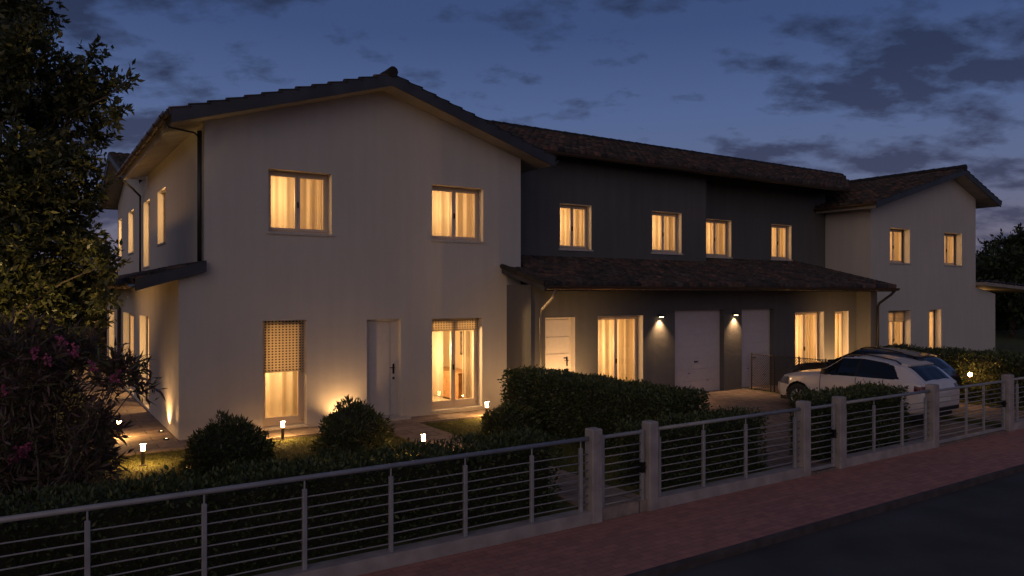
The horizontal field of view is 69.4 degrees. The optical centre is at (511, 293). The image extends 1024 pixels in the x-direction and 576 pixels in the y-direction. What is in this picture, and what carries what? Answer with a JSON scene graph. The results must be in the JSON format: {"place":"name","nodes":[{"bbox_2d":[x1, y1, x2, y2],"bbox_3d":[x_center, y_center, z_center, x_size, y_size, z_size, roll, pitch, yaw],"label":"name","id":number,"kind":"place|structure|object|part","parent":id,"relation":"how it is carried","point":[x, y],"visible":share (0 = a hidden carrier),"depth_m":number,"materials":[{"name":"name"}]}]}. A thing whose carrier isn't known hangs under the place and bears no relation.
{"place":"outdoors","nodes":[
{"label":"outdoors","id":0,"kind":"place"},
{"bbox_2d":[72,371,176,446],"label":"paving","id":1,"kind":"structure","parent":0,"point":[148,426],"depth_m":16.10,"materials":[{"name":"stone"}]},
{"bbox_2d":[114,408,494,455],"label":"paving","id":2,"kind":"structure","parent":0,"point":[164,446],"depth_m":14.60,"materials":[{"name":"stone"}]},
{"bbox_2d":[0,363,762,575],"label":"lawn","id":3,"kind":"structure","parent":0,"point":[564,504],"depth_m":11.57,"materials":[{"name":"green plant"}]},
{"bbox_2d":[13,264,117,364],"bbox_3d":[-23.252,0.814,25.586,18.353,4.313,2.347,0,0,-33],"label":"hedge","id":4,"kind":"object","parent":3,"relation":"on","point":[104,342],"visible":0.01,"depth_m":29.47,"materials":[{"name":"plant"}]},
{"bbox_2d":[0,0,145,374],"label":"garden tree","id":5,"kind":"object","parent":3,"relation":"on","point":[37,202],"visible":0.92,"depth_m":12.68,"materials":[{"name":"green plant"}]},
{"bbox_2d":[0,305,167,508],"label":"oleander bush","id":6,"kind":"object","parent":3,"relation":"on","point":[18,424],"visible":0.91,"depth_m":9.33,"materials":[{"name":"green plant"}]},
{"bbox_2d":[98,152,146,379],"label":"house","id":7,"kind":"structure","parent":3,"relation":"on","point":[123,199],"depth_m":24.59,"materials":[{"name":"paint"}]},
{"bbox_2d":[139,442,146,465],"bbox_3d":[-5.973,2.600,11.968,0.110,0.380,0.108,0,0,-33],"label":"bollard lamp","id":8,"kind":"object","parent":3,"relation":"on","point":[143,453],"visible":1,"depth_m":11.95,"materials":[{"name":"grey metal"}]},
{"bbox_2d":[176,409,276,477],"bbox_3d":[-4.493,2.368,11.795,1.514,1.075,1.508,0,0,15],"label":"round bush","id":9,"kind":"object","parent":3,"relation":"on","point":[223,443],"visible":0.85,"depth_m":11.47,"materials":[{"name":"green plant"}]},
{"bbox_2d":[0,424,565,575],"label":"hedge","id":10,"kind":"object","parent":3,"relation":"on","point":[69,523],"visible":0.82,"depth_m":7.65,"materials":[{"name":"green plant"}]},
{"bbox_2d":[280,420,285,439],"bbox_3d":[-4.359,2.600,14.062,0.110,0.380,0.108,0,0,-33],"label":"bollard lamp","id":11,"kind":"object","parent":3,"relation":"on","point":[282,429],"visible":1,"depth_m":14.04,"materials":[{"name":"grey metal"}]},
{"bbox_2d":[97,66,558,439],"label":"house","id":12,"kind":"structure","parent":3,"relation":"on","point":[311,255],"depth_m":15.69,"materials":[{"name":"paint"}]},
{"bbox_2d":[130,314,133,376],"bbox_3d":[-10.500,1.620,20.716,0.090,2.140,2.450,0,0,-33],"label":"window","id":13,"kind":"structure","parent":12,"relation":"in","point":[131,315],"depth_m":21.57,"materials":[{"name":"clear glass"}]},
{"bbox_2d":[148,317,148,398],"bbox_3d":[-8.684,1.620,17.961,0.090,2.140,1.650,0,0,-33],"label":"window","id":14,"kind":"structure","parent":12,"relation":"in","point":[148,317],"depth_m":18.54,"materials":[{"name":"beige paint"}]},
{"bbox_2d":[261,320,308,430],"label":"window","id":15,"kind":"structure","parent":12,"relation":"in","point":[282,340],"depth_m":15.19,"materials":[{"name":"glass"}]},
{"bbox_2d":[266,170,333,236],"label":"window","id":16,"kind":"structure","parent":12,"relation":"in","point":[297,202],"depth_m":15.40,"materials":[{"name":"beige paint"}]},
{"bbox_2d":[367,319,398,415],"bbox_3d":[-2.868,1.635,16.234,0.840,2.170,0.155,0,0,-33],"label":"door","id":17,"kind":"structure","parent":12,"relation":"in","point":[382,334],"depth_m":16.24,"materials":[{"name":"paint"}]},
{"bbox_2d":[443,366,461,398],"bbox_3d":[-1.559,2.300,19.035,0.590,0.660,1.740,0,0,-33],"label":"sideboard","id":18,"kind":"object","parent":12,"relation":"in","point":[446,382],"visible":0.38,"depth_m":18.55,"materials":[{"name":"brown wood"}]},
{"bbox_2d":[431,318,483,412],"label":"window","id":19,"kind":"structure","parent":12,"relation":"in","point":[445,332],"depth_m":17.40,"materials":[{"name":"clear glass"}]},
{"bbox_2d":[431,186,484,243],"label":"window","id":20,"kind":"structure","parent":12,"relation":"in","point":[454,210],"depth_m":17.39,"materials":[{"name":"beige paint"}]},
{"bbox_2d":[460,332,461,354],"bbox_3d":[-1.229,1.300,19.102,0.045,0.600,0.450,0,0,-33],"label":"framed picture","id":21,"kind":"object","parent":12,"relation":"attached to","point":[460,343],"visible":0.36,"depth_m":19.22,"materials":[{"name":"beige"}]},
{"bbox_2d":[309,394,395,455],"bbox_3d":[-2.832,2.355,13.211,1.492,1.083,1.520,0,0,-33],"label":"round bush","id":22,"kind":"object","parent":3,"relation":"on","point":[352,426],"visible":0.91,"depth_m":12.90,"materials":[{"name":"green plant"}]},
{"bbox_2d":[420,433,426,452],"bbox_3d":[-1.529,2.600,12.766,0.110,0.380,0.108,0,0,-33],"label":"bollard lamp","id":23,"kind":"object","parent":3,"relation":"on","point":[423,436],"visible":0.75,"depth_m":12.74,"materials":[{"name":"grey metal"}]},
{"bbox_2d":[477,400,544,441],"bbox_3d":[-0.030,2.471,14.277,1.378,0.855,1.386,0,0,0],"label":"round bush","id":24,"kind":"object","parent":3,"relation":"on","point":[502,417],"visible":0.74,"depth_m":14.01,"materials":[{"name":"green plant"}]},
{"bbox_2d":[497,364,714,459],"bbox_3d":[1.513,2.171,13.864,1.239,1.385,5.069,0,0,-33],"label":"hedge","id":25,"kind":"object","parent":3,"relation":"on","point":[566,403],"visible":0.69,"depth_m":13.33,"materials":[{"name":"green plant"}]},
{"bbox_2d":[613,405,771,487],"bbox_3d":[2.829,2.371,11.403,2.819,1.166,0.984,0,0,-33],"label":"hedge","id":26,"kind":"object","parent":3,"relation":"on","point":[695,430],"visible":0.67,"depth_m":11.11,"materials":[{"name":"green plant"}]},
{"bbox_2d":[1,0,1023,271],"label":"sky","id":27,"kind":"structure","parent":0,"point":[855,89],"materials":[{"name":"blue"}]},
{"bbox_2d":[383,423,646,520],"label":"garden path","id":28,"kind":"structure","parent":0,"point":[412,431],"depth_m":10.43,"materials":[{"name":"stone"}]},
{"bbox_2d":[358,428,1023,575],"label":"pavement","id":29,"kind":"structure","parent":0,"point":[628,544],"depth_m":9.44,"materials":[{"name":"red brick"}]},
{"bbox_2d":[666,471,1023,575],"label":"road","id":30,"kind":"structure","parent":0,"point":[977,530],"depth_m":8.75,"materials":[{"name":"grey asphalt"}]},
{"bbox_2d":[684,388,1006,474],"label":"driveway","id":31,"kind":"structure","parent":0,"point":[755,399],"depth_m":16.05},
{"bbox_2d":[784,379,911,460],"bbox_3d":[6.228,2.299,13.601,2.934,1.345,0.905,0,0,-33],"label":"hedge","id":32,"kind":"object","parent":31,"relation":"on","point":[861,391],"visible":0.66,"depth_m":13.33,"materials":[{"name":"green plant"}]},
{"bbox_2d":[778,351,959,424],"bbox_3d":[8.176,2.097,17.321,2.080,1.476,3.772,0,1,-33],"label":"parked car","id":33,"kind":"object","parent":31,"relation":"on","point":[885,369],"visible":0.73,"depth_m":16.31,"materials":[{"name":"white paint"}]},
{"bbox_3d":[7.818,1.692,16.611,0.245,0.433,1.893,0,1,-33],"label":"side window","id":34,"kind":"part","parent":33,"relation":"part of","materials":[{"name":"black glass"}]},
{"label":"rear window","id":35,"kind":"part","parent":33,"relation":"part of","materials":[{"name":"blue glass"}]},
{"bbox_2d":[751,389,1000,426],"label":"garden ground","id":36,"kind":"structure","parent":0,"point":[972,421],"depth_m":16.50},
{"bbox_2d":[751,352,826,391],"bbox_3d":[7.599,2.250,20.450,0.040,1.060,2.424,0,0,-33],"label":"fence","id":37,"kind":"object","parent":36,"relation":"on","point":[798,367],"visible":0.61,"depth_m":20.77,"materials":[{"name":"grey metal"}]},
{"bbox_2d":[748,385,1023,421],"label":"driveway","id":38,"kind":"structure","parent":0,"point":[767,388],"depth_m":17.90,"materials":[{"name":"beige concrete"}]},
{"bbox_2d":[789,345,959,385],"bbox_3d":[9.330,2.087,19.423,2.080,1.467,4.002,0,1,-33],"label":"parked car","id":39,"kind":"object","parent":38,"relation":"on","point":[948,369],"visible":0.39,"depth_m":18.56,"materials":[{"name":"grey paint"}]},
{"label":"side window","id":40,"kind":"part","parent":39,"relation":"part of","materials":[{"name":"black glass"}]},
{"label":"rear window","id":41,"kind":"part","parent":39,"relation":"part of","materials":[{"name":"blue glass"}]},
{"bbox_2d":[968,372,971,401],"bbox_3d":[11.719,2.408,18.924,0.100,0.765,0.097,0,0,-33],"label":"spike lamp","id":42,"kind":"object","parent":38,"relation":"on","point":[969,374],"visible":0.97,"depth_m":18.91,"materials":[{"name":"grey metal"}]},
{"bbox_2d":[959,329,1023,410],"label":"garden ground","id":43,"kind":"structure","parent":0,"point":[1003,340],"depth_m":40.30,"materials":[{"name":"green plant"}]},
{"bbox_2d":[488,120,899,402],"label":"house","id":44,"kind":"structure","parent":43,"relation":"on","point":[624,243],"depth_m":21.38,"materials":[{"name":"beige paint"}]},
{"bbox_2d":[545,317,574,370],"bbox_3d":[1.090,1.640,17.878,0.940,2.160,0.266,0,0,-33],"label":"door","id":45,"kind":"structure","parent":44,"relation":"in","point":[559,331],"depth_m":17.98,"materials":[{"name":"paint"}]},
{"bbox_2d":[559,203,592,251],"bbox_3d":[1.680,-1.887,20.864,1.250,1.405,0.465,0,0,-34],"label":"window","id":46,"kind":"structure","parent":44,"relation":"in","point":[575,219],"depth_m":21.05,"materials":[{"name":"beige paint"}]},
{"bbox_2d":[598,315,642,383],"bbox_3d":[2.654,1.585,19.023,1.650,2.230,0.459,0,0,-34],"label":"window","id":47,"kind":"structure","parent":44,"relation":"in","point":[617,335],"depth_m":19.32,"materials":[{"name":"glass"}]},
{"bbox_2d":[651,211,682,254],"bbox_3d":[4.637,-1.887,22.813,1.380,1.405,0.474,0,0,-33],"label":"window","id":48,"kind":"structure","parent":44,"relation":"in","point":[666,226],"depth_m":22.99,"materials":[{"name":"beige paint"}]},
{"bbox_2d":[675,310,719,391],"bbox_3d":[5.100,1.620,20.580,1.950,2.300,0.090,0,0,-33],"label":"garage door","id":49,"kind":"structure","parent":44,"relation":"in","point":[697,332],"depth_m":20.63,"materials":[{"name":"paint"}]},
{"bbox_2d":[706,219,732,258],"bbox_3d":[6.868,-1.887,25.149,1.410,1.405,0.470,0,0,-34],"label":"window","id":50,"kind":"structure","parent":44,"relation":"in","point":[718,232],"depth_m":25.39,"materials":[{"name":"beige paint"}]},
{"bbox_2d":[742,309,769,387],"bbox_3d":[7.158,1.620,21.936,1.460,2.300,0.090,0,0,-33],"label":"garage door","id":51,"kind":"structure","parent":44,"relation":"in","point":[755,322],"depth_m":21.98,"materials":[{"name":"paint"}]},
{"bbox_2d":[771,224,792,260],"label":"window","id":52,"kind":"structure","parent":44,"relation":"in","point":[780,234],"depth_m":27.19,"materials":[{"name":"beige paint"}]},
{"bbox_2d":[795,311,823,364],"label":"window","id":53,"kind":"structure","parent":44,"relation":"in","point":[809,326],"depth_m":23.64,"materials":[{"name":"glass"}]},
{"bbox_2d":[835,311,848,358],"bbox_3d":[10.613,1.590,24.272,0.880,2.220,0.459,0,0,-33],"label":"window","id":54,"kind":"structure","parent":44,"relation":"in","point":[838,314],"depth_m":24.42,"materials":[{"name":"glass"}]},
{"bbox_2d":[813,164,1023,354],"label":"house","id":55,"kind":"structure","parent":43,"relation":"on","point":[911,236],"depth_m":28.83,"materials":[{"name":"beige paint"}]},
{"bbox_2d":[889,310,904,344],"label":"window","id":56,"kind":"structure","parent":55,"relation":"in","point":[896,318],"depth_m":28.31,"materials":[{"name":"glass"}]},
{"bbox_2d":[889,229,910,264],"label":"window","id":57,"kind":"structure","parent":55,"relation":"in","point":[896,235],"depth_m":28.41,"materials":[{"name":"beige paint"}]},
{"bbox_2d":[929,310,934,348],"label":"window","id":58,"kind":"structure","parent":55,"relation":"in","point":[931,312],"depth_m":29.70,"materials":[{"name":"clear glass"}]},
{"bbox_2d":[944,233,962,266],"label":"window","id":59,"kind":"structure","parent":55,"relation":"in","point":[949,239],"depth_m":30.60,"materials":[{"name":"beige paint"}]},
{"bbox_2d":[878,342,1023,405],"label":"hedge","id":60,"kind":"object","parent":43,"relation":"on","point":[988,365],"visible":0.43,"depth_m":19.07,"materials":[{"name":"green plant"}]},
{"bbox_2d":[976,225,1023,337],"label":"tree","id":61,"kind":"object","parent":43,"relation":"on","point":[1006,264],"visible":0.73,"depth_m":44.73,"materials":[{"name":"green plant"}]},
{"bbox_2d":[976,222,1023,329],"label":"tree","id":62,"kind":"object","parent":43,"relation":"on","point":[990,245],"visible":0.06,"depth_m":50.53,"materials":[{"name":"green plant"}]},
{"bbox_2d":[976,248,1023,332],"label":"tree","id":63,"kind":"object","parent":43,"relation":"on","point":[997,309],"visible":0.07,"depth_m":51.80,"materials":[{"name":"green plant"}]},
{"label":"ground","id":64,"kind":"structure","parent":0,"visible":0},
{"bbox_2d":[0,436,591,575],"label":"wire fence","id":65,"kind":"object","parent":64,"relation":"on","point":[390,556],"visible":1,"depth_m":7.75,"materials":[{"name":"metal"}]},
{"bbox_2d":[585,427,601,523],"bbox_3d":[1.040,2.400,9.411,0.165,1.360,0.170,0,0,-33],"label":"concrete post","id":66,"kind":"object","parent":64,"relation":"on","point":[593,467],"visible":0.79,"depth_m":9.34,"materials":[{"name":"grey concrete"}]},
{"bbox_2d":[602,429,645,507],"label":"garden gate","id":67,"kind":"structure","parent":66,"relation":"attached to","point":[641,467],"depth_m":9.71,"materials":[{"name":"silver metal"}]},
{"bbox_2d":[642,420,657,510],"bbox_3d":[1.858,2.400,9.950,0.165,1.360,0.170,0,0,-33],"label":"concrete post","id":68,"kind":"object","parent":64,"relation":"on","point":[650,427],"visible":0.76,"depth_m":9.87,"materials":[{"name":"grey concrete"}]},
{"bbox_2d":[658,408,803,508],"bbox_3d":[3.236,2.448,10.885,3.155,1.265,0.185,0,0,-33],"label":"wire fence","id":69,"kind":"object","parent":64,"relation":"on","point":[704,490],"visible":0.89,"depth_m":10.75,"materials":[{"name":"metal"}]},
{"bbox_2d":[796,400,810,476],"bbox_3d":[4.642,2.400,11.786,0.175,1.360,0.170,0,0,-33],"label":"concrete post","id":70,"kind":"object","parent":64,"relation":"on","point":[803,415],"visible":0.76,"depth_m":11.71,"materials":[{"name":"grey concrete"}]},
{"bbox_2d":[811,403,837,470],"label":"garden gate","id":71,"kind":"structure","parent":70,"relation":"attached to","point":[832,433],"depth_m":12.16,"materials":[{"name":"silver metal"}]},
{"bbox_2d":[624,464,1023,575],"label":"kerb","id":72,"kind":"structure","parent":64,"relation":"on","point":[714,555],"depth_m":9.22,"materials":[{"name":"concrete"}]},
{"bbox_2d":[832,396,845,468],"bbox_3d":[5.444,2.400,12.314,0.175,1.360,0.170,0,0,-33],"label":"concrete post","id":73,"kind":"object","parent":64,"relation":"on","point":[840,428],"visible":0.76,"depth_m":12.24,"materials":[{"name":"grey concrete"}]},
{"bbox_2d":[846,390,932,466],"bbox_3d":[6.669,2.448,13.149,2.780,1.265,0.185,0,0,-33],"label":"wire fence","id":74,"kind":"object","parent":64,"relation":"on","point":[902,447],"visible":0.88,"depth_m":13.10,"materials":[{"name":"metal"}]},
{"bbox_2d":[925,384,938,447],"bbox_3d":[7.930,2.400,13.953,0.200,1.360,0.170,0,0,-33],"label":"concrete post","id":75,"kind":"object","parent":64,"relation":"on","point":[932,396],"visible":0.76,"depth_m":13.87,"materials":[{"name":"grey concrete"}]},
{"bbox_2d":[939,380,1007,443],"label":"driveway gate","id":76,"kind":"structure","parent":75,"relation":"attached to","point":[1002,405],"depth_m":14.86,"materials":[{"name":"silver metal"}]},
{"bbox_2d":[1001,374,1013,431],"bbox_3d":[10.476,2.400,15.632,0.220,1.360,0.170,0,0,-33],"label":"concrete post","id":77,"kind":"object","parent":64,"relation":"on","point":[1009,399],"visible":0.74,"depth_m":15.54,"materials":[{"name":"grey concrete"}]},
{"bbox_2d":[1014,377,1023,429],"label":"wire fence","id":78,"kind":"object","parent":64,"relation":"on","point":[1018,423],"visible":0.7,"depth_m":15.87,"materials":[{"name":"metal"}]}
]}

